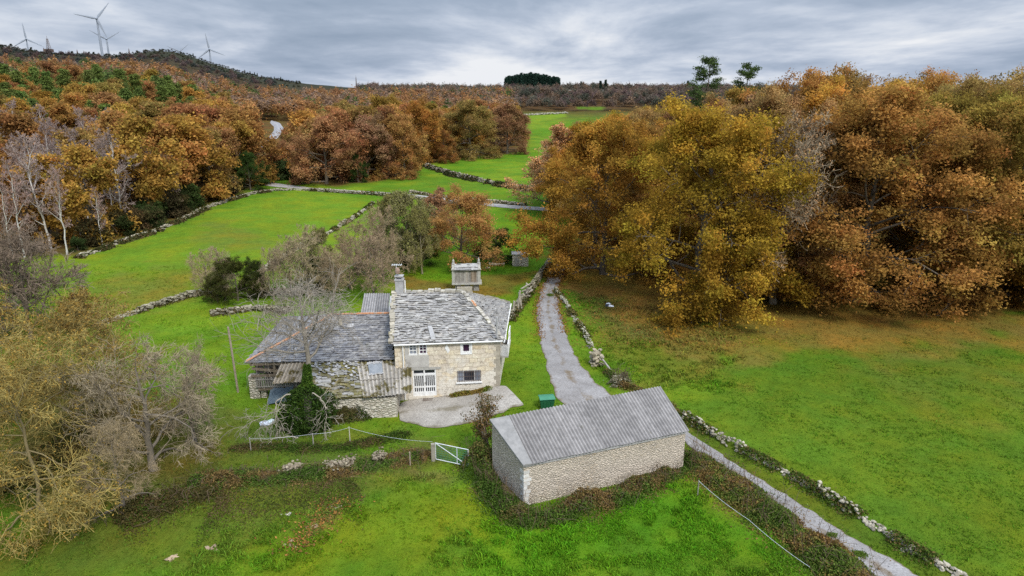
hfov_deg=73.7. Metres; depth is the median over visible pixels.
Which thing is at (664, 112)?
oak tree
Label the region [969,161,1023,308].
oak tree
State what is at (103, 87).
oak tree
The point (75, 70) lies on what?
oak tree
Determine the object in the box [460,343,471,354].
window
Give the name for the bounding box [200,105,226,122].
oak tree
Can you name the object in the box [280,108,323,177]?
oak tree
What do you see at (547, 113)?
dry stone wall
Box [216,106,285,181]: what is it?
oak tree
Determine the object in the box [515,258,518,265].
door
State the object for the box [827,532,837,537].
grass tuft
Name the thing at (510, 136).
oak tree
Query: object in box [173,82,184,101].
pine tree
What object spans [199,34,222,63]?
wind turbine
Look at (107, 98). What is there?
oak tree
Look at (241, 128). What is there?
oak tree
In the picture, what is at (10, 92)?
pine tree
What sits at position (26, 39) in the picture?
wind turbine
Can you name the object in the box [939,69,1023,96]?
oak tree
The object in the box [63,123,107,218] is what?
birch tree
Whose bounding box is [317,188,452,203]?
dry stone wall
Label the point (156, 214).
bush
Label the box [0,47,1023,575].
ground
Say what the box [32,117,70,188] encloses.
birch tree
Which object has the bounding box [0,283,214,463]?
bare tree
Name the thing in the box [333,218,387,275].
bare tree
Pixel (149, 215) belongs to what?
bush
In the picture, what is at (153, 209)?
bush
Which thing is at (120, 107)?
oak tree
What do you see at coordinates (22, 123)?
oak tree
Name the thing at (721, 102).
oak tree
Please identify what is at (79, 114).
birch tree
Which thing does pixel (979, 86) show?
oak tree
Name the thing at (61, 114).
oak tree
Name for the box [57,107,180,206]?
oak tree
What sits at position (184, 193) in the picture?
bush
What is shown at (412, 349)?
window
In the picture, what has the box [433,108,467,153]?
oak tree
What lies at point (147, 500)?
bramble bank
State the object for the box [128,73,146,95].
pine tree
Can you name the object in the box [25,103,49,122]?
birch tree
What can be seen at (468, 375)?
window
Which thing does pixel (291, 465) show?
rubble heap
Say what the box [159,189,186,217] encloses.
bush
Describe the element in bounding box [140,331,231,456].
bare tree
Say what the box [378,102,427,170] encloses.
oak tree
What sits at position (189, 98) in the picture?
pine tree
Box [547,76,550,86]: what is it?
conifer
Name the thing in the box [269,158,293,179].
bush
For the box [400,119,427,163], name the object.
oak tree
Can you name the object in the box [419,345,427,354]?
window
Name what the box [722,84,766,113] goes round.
oak tree
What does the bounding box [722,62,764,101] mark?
pine tree
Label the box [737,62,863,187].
oak tree
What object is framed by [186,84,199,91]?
pine tree
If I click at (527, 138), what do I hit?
oak tree
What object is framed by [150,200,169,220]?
bush
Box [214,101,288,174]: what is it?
oak tree
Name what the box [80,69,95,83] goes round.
pine tree
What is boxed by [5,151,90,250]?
oak tree
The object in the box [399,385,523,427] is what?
yard
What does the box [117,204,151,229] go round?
bush
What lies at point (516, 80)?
conifer
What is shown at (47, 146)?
birch tree
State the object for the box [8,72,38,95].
oak tree
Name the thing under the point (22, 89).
oak tree
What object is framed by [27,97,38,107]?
pine tree
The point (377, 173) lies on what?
oak tree
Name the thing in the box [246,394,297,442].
broken bough
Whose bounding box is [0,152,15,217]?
oak tree
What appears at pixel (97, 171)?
oak tree
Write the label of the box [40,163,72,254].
birch tree
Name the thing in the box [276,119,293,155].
oak tree
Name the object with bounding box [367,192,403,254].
bare tree
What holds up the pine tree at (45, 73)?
on the ground at (248, 227)
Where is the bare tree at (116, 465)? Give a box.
[67,410,162,539]
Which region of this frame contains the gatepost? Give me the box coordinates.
[431,443,434,460]
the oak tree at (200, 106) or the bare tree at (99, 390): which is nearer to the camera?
the bare tree at (99, 390)
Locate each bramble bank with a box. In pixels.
[85,470,245,545]
[187,435,444,503]
[192,455,371,559]
[225,429,412,460]
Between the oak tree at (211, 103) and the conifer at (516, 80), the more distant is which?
the conifer at (516, 80)
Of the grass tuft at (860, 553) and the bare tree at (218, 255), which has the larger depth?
the bare tree at (218, 255)
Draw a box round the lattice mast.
[44,36,53,51]
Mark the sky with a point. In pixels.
(343, 43)
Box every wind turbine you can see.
[13,24,41,50]
[75,4,107,55]
[91,31,118,53]
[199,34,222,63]
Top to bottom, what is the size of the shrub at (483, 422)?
5.114 m
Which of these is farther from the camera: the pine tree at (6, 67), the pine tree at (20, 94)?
the pine tree at (6, 67)
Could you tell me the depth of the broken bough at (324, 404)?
44.49 m
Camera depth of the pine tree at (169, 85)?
248.38 m
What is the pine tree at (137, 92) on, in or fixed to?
on the ground at (248, 227)
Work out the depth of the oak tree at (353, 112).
172.93 m
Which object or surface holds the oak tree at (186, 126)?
on the ground at (248, 227)
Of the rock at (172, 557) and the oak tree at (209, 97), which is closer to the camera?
the rock at (172, 557)
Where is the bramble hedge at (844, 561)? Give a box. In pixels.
[679,432,890,575]
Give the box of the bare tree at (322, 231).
[299,226,333,276]
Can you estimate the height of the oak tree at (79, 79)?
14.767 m
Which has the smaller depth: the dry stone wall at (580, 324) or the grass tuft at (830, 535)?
the grass tuft at (830, 535)
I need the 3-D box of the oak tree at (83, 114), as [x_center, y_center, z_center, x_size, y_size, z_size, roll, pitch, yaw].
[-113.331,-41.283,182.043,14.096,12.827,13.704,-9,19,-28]
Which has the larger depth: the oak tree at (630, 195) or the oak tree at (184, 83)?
the oak tree at (184, 83)
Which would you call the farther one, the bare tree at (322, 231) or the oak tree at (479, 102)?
the oak tree at (479, 102)
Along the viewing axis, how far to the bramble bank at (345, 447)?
43.47 m
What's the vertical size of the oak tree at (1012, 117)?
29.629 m
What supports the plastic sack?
on the ground at (248, 227)
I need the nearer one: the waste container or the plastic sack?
the plastic sack
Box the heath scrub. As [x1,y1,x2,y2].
[0,45,276,90]
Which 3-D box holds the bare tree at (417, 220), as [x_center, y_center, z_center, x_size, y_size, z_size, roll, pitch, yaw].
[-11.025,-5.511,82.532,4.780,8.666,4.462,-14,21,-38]
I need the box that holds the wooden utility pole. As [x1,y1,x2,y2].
[227,327,238,392]
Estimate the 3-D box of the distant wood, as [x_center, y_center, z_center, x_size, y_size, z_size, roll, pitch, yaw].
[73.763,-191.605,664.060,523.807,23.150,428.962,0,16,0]
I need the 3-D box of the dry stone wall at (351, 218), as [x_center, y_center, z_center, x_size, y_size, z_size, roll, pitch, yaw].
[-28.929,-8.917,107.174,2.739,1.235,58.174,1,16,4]
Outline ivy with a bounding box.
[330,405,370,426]
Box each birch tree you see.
[0,98,16,112]
[0,132,36,214]
[0,157,32,257]
[0,178,18,254]
[5,130,56,248]
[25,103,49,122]
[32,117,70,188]
[37,136,59,158]
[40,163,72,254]
[45,119,61,150]
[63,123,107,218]
[72,105,91,130]
[87,136,127,208]
[88,127,141,211]
[88,186,107,241]
[117,173,135,197]
[135,141,159,191]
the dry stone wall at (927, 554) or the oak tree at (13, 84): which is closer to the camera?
the dry stone wall at (927, 554)
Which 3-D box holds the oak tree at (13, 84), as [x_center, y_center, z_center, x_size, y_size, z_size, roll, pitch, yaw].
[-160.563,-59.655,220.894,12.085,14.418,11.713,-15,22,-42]
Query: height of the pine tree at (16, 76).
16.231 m
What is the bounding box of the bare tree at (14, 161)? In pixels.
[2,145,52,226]
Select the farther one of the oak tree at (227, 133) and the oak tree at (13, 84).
the oak tree at (13, 84)
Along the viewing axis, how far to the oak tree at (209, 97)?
229.96 m
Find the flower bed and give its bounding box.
[448,385,492,397]
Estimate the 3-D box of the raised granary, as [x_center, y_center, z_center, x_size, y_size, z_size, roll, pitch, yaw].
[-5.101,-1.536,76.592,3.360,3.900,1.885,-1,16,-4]
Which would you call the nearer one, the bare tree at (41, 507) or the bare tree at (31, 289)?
the bare tree at (41, 507)
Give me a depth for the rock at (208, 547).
33.78 m
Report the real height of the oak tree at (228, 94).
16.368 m
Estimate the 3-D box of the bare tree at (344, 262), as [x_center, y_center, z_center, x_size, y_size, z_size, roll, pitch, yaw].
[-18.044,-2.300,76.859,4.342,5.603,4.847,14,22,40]
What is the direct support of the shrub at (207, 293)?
on the ground at (248, 227)
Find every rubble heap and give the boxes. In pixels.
[278,459,302,472]
[322,453,355,470]
[372,446,387,460]
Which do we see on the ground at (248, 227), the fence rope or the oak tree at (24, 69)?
the oak tree at (24, 69)
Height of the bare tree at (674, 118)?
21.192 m
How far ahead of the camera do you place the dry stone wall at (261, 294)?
74.73 m
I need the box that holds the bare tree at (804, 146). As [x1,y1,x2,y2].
[729,107,846,304]
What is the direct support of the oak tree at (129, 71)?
on the ground at (248, 227)
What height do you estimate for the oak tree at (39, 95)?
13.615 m
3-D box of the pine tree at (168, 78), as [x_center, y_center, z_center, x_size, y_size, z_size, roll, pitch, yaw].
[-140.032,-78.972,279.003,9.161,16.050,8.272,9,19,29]
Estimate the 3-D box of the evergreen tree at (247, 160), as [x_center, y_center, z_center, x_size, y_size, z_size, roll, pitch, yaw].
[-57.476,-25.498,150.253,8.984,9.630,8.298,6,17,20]
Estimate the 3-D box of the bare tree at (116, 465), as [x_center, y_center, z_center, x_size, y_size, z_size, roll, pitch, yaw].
[-20.648,10.347,35.792,4.570,8.618,4.174,1,16,2]
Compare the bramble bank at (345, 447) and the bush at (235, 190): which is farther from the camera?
the bush at (235, 190)
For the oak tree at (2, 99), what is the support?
on the ground at (248, 227)
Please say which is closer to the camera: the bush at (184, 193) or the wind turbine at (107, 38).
the bush at (184, 193)
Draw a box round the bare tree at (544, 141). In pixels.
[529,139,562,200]
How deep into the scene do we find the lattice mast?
896.75 m
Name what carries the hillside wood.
on the ground at (248, 227)
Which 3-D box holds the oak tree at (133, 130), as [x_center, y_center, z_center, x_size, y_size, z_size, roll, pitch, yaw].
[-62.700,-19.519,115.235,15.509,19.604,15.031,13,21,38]
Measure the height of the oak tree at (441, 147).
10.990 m
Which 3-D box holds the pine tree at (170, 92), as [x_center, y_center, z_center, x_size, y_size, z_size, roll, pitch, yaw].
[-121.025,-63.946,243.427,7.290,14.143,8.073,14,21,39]
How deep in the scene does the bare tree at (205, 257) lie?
73.66 m
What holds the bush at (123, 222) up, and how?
on the ground at (248, 227)
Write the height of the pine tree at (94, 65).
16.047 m
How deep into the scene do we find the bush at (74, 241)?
95.02 m
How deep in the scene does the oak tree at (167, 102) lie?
208.41 m
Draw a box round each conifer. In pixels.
[514,75,518,85]
[518,73,523,85]
[523,73,526,85]
[526,73,531,85]
[532,73,537,86]
[539,75,543,85]
[544,74,547,84]
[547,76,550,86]
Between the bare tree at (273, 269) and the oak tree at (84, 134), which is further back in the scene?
the oak tree at (84, 134)
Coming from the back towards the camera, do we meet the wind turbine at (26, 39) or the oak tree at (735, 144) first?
the wind turbine at (26, 39)
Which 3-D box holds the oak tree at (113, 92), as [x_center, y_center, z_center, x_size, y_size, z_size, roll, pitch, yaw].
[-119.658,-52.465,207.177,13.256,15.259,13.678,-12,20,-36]
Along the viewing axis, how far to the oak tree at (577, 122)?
132.94 m
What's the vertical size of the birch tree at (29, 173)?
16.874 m
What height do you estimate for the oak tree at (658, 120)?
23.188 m
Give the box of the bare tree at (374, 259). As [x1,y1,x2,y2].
[333,230,402,293]
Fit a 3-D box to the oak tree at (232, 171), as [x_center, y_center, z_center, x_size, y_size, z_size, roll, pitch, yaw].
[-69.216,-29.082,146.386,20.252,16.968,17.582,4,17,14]
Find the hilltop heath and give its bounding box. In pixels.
[0,44,300,86]
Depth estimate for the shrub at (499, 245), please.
88.66 m
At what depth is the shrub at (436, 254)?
87.19 m
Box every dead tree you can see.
[209,257,363,437]
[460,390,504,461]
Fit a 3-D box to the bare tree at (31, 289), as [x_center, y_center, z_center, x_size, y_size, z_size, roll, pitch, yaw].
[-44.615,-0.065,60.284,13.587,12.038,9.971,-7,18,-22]
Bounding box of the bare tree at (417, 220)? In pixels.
[402,206,440,273]
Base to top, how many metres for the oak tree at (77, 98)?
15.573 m
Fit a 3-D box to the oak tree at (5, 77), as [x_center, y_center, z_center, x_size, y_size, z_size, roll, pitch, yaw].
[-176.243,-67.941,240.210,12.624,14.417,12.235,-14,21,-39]
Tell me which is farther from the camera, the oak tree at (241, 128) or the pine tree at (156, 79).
the pine tree at (156, 79)
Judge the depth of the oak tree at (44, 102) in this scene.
171.41 m
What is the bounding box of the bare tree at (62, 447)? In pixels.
[0,357,183,493]
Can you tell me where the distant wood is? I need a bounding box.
[356,80,799,107]
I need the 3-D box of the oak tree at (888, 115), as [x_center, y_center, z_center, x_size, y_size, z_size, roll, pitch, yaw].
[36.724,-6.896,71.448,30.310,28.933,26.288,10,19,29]
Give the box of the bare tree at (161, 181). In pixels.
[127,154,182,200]
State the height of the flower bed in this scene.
1.013 m
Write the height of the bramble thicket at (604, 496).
1.639 m
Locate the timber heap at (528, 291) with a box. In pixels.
[521,283,532,295]
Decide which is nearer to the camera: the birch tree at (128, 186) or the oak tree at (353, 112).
the birch tree at (128, 186)
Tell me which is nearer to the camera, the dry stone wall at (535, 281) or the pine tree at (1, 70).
the dry stone wall at (535, 281)
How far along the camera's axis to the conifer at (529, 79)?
839.08 m
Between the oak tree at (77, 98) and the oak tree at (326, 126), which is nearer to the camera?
the oak tree at (326, 126)
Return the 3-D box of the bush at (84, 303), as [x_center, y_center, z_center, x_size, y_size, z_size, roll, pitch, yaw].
[-41.007,1.950,64.512,4.777,4.362,4.099,10,19,31]
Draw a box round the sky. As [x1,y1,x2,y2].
[0,0,1023,88]
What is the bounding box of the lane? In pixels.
[258,182,553,211]
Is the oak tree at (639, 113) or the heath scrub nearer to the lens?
the oak tree at (639, 113)
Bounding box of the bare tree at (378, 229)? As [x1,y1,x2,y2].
[341,205,413,281]
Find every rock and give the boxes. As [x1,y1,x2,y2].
[164,554,178,561]
[205,544,216,550]
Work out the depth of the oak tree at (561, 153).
115.05 m
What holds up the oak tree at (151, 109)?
on the ground at (248, 227)
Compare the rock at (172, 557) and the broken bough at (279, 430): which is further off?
the broken bough at (279, 430)
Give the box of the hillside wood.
[0,53,519,118]
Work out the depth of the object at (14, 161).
101.03 m
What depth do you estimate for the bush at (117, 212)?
105.11 m
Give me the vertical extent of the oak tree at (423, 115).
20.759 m
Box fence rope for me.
[699,481,807,565]
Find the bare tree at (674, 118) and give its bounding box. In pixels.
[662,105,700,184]
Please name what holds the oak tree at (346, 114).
on the ground at (248, 227)
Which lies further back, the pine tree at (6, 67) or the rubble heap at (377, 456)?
the pine tree at (6, 67)
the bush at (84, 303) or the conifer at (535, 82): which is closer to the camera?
the bush at (84, 303)
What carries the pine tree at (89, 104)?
on the ground at (248, 227)
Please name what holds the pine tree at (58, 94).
on the ground at (248, 227)
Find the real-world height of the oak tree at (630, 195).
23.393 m
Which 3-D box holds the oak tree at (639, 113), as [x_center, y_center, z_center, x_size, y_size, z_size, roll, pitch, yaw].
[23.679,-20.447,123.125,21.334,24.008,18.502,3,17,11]
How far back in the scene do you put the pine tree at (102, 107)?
172.25 m
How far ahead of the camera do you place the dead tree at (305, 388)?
44.48 m
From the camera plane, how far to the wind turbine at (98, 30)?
902.46 m
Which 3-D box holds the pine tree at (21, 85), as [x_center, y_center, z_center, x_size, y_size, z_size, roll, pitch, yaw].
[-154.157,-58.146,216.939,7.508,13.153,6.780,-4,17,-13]
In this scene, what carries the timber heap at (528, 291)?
on the ground at (248, 227)
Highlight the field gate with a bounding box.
[435,443,468,465]
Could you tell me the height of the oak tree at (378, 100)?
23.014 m
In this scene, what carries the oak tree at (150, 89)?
on the ground at (248, 227)
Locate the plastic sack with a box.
[259,420,269,425]
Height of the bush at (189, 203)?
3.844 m
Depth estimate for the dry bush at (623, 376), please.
52.55 m
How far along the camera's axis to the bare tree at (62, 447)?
43.74 m
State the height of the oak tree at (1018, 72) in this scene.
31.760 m
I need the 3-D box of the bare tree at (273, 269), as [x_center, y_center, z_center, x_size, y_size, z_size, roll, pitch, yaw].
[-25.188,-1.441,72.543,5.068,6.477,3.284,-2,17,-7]
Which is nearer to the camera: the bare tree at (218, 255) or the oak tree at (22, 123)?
the bare tree at (218, 255)
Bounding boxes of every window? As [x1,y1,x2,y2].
[409,345,417,355]
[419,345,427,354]
[456,370,481,383]
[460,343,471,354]
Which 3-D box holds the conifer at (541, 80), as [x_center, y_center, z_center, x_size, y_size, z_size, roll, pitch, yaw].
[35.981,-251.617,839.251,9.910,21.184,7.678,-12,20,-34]
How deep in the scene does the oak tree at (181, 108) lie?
155.56 m
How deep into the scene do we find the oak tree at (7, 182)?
93.38 m
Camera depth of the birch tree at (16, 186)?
89.15 m
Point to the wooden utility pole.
(233, 363)
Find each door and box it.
[412,369,436,395]
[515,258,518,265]
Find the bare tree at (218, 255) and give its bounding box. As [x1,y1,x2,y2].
[210,246,240,299]
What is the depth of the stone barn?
39.22 m
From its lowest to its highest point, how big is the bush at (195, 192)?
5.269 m
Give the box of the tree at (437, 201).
[422,185,472,249]
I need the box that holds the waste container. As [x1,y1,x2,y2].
[538,394,555,408]
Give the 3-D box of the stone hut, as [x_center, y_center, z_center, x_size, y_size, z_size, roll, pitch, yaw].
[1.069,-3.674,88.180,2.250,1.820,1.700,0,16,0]
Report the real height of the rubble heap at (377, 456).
0.408 m
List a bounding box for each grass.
[173,470,805,575]
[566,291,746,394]
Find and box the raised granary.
[451,257,481,291]
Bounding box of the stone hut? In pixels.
[512,251,527,265]
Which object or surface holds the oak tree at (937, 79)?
on the ground at (248, 227)
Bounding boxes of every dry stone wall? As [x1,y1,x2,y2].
[71,188,317,258]
[91,289,210,325]
[209,304,291,316]
[247,287,304,297]
[254,201,375,279]
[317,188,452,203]
[408,190,527,205]
[422,163,529,190]
[509,258,551,321]
[524,112,567,115]
[552,287,593,348]
[679,409,967,575]
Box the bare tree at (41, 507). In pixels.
[0,311,143,565]
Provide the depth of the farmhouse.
49.90 m
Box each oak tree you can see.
[0,74,10,81]
[0,80,18,92]
[0,94,11,137]
[0,96,47,137]
[0,108,59,174]
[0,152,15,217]
[0,166,56,246]
[2,86,30,98]
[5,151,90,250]
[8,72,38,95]
[17,65,36,79]
[30,90,55,105]
[31,80,61,96]
[31,141,141,245]
[36,61,59,79]
[39,96,75,126]
[44,101,94,145]
[49,63,83,83]
[49,124,135,220]
[57,91,90,107]
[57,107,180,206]
[59,81,97,105]
[68,110,86,127]
[74,74,94,82]
[82,105,99,126]
[88,90,124,116]
[88,101,137,133]
[89,113,188,216]
[93,81,123,95]
[104,77,130,90]
[105,89,134,100]
[120,101,138,112]
[122,68,136,79]
[129,96,162,113]
[131,98,166,121]
[131,120,208,200]
[137,112,243,202]
[139,68,158,80]
[142,79,160,101]
[154,101,234,167]
[160,99,174,105]
[165,113,244,187]
[177,79,196,87]
[180,87,207,101]
[183,102,212,119]
[190,99,221,107]
[194,128,243,191]
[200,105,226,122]
[200,126,256,181]
[201,95,227,101]
[210,98,238,109]
[212,120,278,184]
[214,91,239,108]
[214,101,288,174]
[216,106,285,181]
[224,91,232,102]
[275,114,363,184]
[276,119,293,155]
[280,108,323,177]
[281,111,349,177]
[282,106,314,143]
[313,108,372,179]
[320,100,354,110]
[330,106,394,163]
[332,99,347,107]
[332,110,404,179]
[343,105,388,175]
[363,119,392,180]
[366,93,402,112]
[370,113,430,179]
[372,105,416,172]
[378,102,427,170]
[399,103,409,115]
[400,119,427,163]
[401,96,442,162]
[417,179,512,271]
[425,102,437,111]
[428,116,465,156]
[430,129,460,163]
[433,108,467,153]
[441,99,503,160]
[448,105,482,142]
[448,118,476,154]
[466,113,500,153]
[474,99,487,107]
[477,101,535,154]
[481,105,515,146]
[483,102,499,109]
[495,105,520,144]
[496,121,577,203]
[499,110,702,286]
[499,128,529,145]
[533,142,604,221]
[545,119,599,201]
[555,145,662,247]
[556,109,624,218]
[590,117,709,265]
[597,90,827,336]
[621,106,654,120]
[623,106,666,128]
[640,104,664,114]
[649,91,746,244]
[654,117,682,225]
[657,99,704,121]
[681,115,905,305]
[683,80,851,256]
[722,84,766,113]
[724,77,1023,322]
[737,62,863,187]
[742,74,888,255]
[813,114,1023,313]
[834,61,912,94]
[851,84,1011,261]
[862,91,1023,311]
[863,77,928,147]
[911,64,983,98]
[927,72,1023,158]
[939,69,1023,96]
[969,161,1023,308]
[976,81,1023,128]
[1001,66,1023,96]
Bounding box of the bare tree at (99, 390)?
[35,331,226,475]
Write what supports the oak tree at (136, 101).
on the ground at (248, 227)
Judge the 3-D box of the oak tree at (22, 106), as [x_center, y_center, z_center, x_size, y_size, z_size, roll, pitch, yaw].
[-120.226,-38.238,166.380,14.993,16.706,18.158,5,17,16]
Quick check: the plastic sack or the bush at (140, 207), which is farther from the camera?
the bush at (140, 207)
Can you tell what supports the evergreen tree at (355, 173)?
on the ground at (248, 227)
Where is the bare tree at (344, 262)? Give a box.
[331,243,368,289]
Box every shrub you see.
[198,272,231,305]
[201,254,265,306]
[236,256,270,299]
[300,255,341,292]
[396,232,441,268]
[467,226,525,263]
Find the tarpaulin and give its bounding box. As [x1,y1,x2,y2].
[267,385,292,403]
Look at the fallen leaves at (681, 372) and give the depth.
60.38 m
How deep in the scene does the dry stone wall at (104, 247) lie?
112.76 m
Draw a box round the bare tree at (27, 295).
[0,227,54,341]
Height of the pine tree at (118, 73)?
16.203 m
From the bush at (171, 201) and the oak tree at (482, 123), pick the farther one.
the oak tree at (482, 123)
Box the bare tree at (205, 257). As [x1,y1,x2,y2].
[185,246,217,296]
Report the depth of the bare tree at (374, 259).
73.73 m
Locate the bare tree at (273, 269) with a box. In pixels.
[251,246,298,300]
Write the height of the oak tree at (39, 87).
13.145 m
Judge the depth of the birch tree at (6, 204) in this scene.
88.90 m
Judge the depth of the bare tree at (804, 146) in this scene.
66.00 m
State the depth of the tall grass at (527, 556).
33.98 m
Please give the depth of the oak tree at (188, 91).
246.74 m
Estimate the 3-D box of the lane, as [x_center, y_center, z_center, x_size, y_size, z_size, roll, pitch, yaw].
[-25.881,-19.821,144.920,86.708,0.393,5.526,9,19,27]
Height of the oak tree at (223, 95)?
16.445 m
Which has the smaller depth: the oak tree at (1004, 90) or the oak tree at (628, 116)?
the oak tree at (1004, 90)
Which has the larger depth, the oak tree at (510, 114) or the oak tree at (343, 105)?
the oak tree at (510, 114)
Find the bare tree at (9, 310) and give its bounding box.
[0,277,49,445]
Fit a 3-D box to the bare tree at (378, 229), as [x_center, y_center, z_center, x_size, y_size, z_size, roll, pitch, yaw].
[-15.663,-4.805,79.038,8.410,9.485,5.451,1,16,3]
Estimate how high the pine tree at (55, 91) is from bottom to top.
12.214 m
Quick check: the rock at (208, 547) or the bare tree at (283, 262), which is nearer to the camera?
the rock at (208, 547)
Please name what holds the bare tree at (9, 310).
on the ground at (248, 227)
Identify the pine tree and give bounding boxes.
[0,63,8,74]
[0,81,11,89]
[0,87,21,98]
[2,63,10,74]
[9,70,31,95]
[13,89,29,105]
[17,84,31,96]
[24,67,39,86]
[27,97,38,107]
[38,70,60,86]
[40,76,57,101]
[51,88,58,100]
[56,68,74,89]
[56,90,63,100]
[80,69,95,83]
[84,99,96,108]
[90,78,102,92]
[91,64,105,82]
[92,67,104,81]
[96,103,112,130]
[112,68,126,82]
[117,87,133,104]
[119,81,133,97]
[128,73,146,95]
[133,87,146,97]
[150,74,164,90]
[154,85,168,101]
[159,78,167,84]
[160,74,172,85]
[165,83,179,100]
[166,88,179,102]
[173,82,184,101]
[184,95,194,101]
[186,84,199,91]
[684,55,723,110]
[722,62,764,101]
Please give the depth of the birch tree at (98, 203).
96.91 m
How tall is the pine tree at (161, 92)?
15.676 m
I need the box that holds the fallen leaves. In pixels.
[255,262,795,556]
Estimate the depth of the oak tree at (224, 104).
223.41 m
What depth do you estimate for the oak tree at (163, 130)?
126.64 m
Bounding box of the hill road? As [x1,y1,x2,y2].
[270,120,282,138]
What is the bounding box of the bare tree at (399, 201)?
[378,188,439,268]
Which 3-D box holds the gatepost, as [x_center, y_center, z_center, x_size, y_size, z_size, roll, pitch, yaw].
[-4.823,10.107,41.694,0.220,1.355,0.240,-3,17,-11]
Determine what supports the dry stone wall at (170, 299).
on the ground at (248, 227)
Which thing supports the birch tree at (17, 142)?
on the ground at (248, 227)
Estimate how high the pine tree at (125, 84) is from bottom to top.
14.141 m
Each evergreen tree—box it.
[232,150,271,189]
[349,153,369,182]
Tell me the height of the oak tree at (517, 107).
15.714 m
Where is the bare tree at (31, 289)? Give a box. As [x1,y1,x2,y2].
[0,216,93,347]
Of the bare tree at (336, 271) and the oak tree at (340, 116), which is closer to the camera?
the bare tree at (336, 271)
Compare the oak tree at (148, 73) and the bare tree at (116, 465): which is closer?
the bare tree at (116, 465)
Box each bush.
[57,286,102,328]
[67,235,88,252]
[73,216,114,247]
[105,206,134,230]
[111,214,140,235]
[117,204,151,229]
[129,207,153,231]
[133,198,165,216]
[136,204,160,226]
[143,205,167,225]
[145,202,166,223]
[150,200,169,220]
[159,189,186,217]
[164,190,192,216]
[176,188,196,209]
[180,183,206,207]
[180,192,192,210]
[195,178,211,195]
[196,182,214,200]
[222,174,239,195]
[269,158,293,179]
[603,362,634,389]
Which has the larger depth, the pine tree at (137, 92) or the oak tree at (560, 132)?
the pine tree at (137, 92)
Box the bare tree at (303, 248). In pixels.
[273,223,335,295]
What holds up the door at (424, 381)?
in the farmhouse
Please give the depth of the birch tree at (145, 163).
115.92 m
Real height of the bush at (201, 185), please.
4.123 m
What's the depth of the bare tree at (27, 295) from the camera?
63.97 m
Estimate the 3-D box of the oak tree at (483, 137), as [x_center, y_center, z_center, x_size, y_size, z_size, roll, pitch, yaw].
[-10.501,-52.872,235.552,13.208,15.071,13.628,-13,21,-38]
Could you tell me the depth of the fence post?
69.08 m
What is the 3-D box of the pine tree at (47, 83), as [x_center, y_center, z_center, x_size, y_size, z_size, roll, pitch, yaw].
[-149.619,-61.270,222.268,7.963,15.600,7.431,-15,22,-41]
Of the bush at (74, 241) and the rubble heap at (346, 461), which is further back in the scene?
the bush at (74, 241)
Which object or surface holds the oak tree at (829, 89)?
on the ground at (248, 227)
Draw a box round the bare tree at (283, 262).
[267,234,314,292]
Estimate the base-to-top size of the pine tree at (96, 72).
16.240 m
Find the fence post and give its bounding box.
[517,290,520,310]
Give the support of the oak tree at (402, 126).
on the ground at (248, 227)
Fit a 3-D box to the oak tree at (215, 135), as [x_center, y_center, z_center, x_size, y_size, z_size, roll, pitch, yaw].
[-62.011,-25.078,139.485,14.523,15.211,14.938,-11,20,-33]
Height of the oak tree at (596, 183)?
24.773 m
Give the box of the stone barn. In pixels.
[489,386,688,504]
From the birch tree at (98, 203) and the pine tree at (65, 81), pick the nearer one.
the birch tree at (98, 203)
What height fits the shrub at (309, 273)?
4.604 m
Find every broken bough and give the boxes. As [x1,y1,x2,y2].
[215,401,284,440]
[242,422,297,445]
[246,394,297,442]
[304,378,345,441]
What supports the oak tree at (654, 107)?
on the ground at (248, 227)
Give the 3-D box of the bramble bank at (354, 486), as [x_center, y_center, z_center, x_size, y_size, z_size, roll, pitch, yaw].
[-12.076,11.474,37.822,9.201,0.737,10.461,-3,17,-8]
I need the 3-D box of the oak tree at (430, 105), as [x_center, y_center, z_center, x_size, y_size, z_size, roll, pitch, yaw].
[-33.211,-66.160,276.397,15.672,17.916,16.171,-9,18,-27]
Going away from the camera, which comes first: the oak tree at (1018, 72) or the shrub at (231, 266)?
the shrub at (231, 266)
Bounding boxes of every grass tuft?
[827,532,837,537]
[850,548,868,558]
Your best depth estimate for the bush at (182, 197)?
121.80 m
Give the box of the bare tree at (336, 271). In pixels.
[313,245,354,294]
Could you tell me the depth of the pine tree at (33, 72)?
241.02 m
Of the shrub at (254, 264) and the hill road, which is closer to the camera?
the shrub at (254, 264)
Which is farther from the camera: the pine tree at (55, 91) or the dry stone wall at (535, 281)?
the pine tree at (55, 91)
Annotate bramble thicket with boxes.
[434,435,551,537]
[530,439,705,532]
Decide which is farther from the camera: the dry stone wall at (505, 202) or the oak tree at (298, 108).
the oak tree at (298, 108)
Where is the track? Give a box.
[536,264,917,575]
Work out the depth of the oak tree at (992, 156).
69.13 m
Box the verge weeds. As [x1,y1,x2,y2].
[600,368,682,414]
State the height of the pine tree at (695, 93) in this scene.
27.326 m
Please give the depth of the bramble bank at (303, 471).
39.68 m
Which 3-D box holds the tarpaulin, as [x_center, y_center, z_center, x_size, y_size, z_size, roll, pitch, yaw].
[-16.822,7.672,49.639,1.700,1.043,1.250,-1,16,-3]
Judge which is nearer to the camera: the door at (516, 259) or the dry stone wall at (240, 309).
the dry stone wall at (240, 309)
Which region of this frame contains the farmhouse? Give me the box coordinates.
[243,264,511,418]
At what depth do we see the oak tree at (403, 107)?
248.41 m

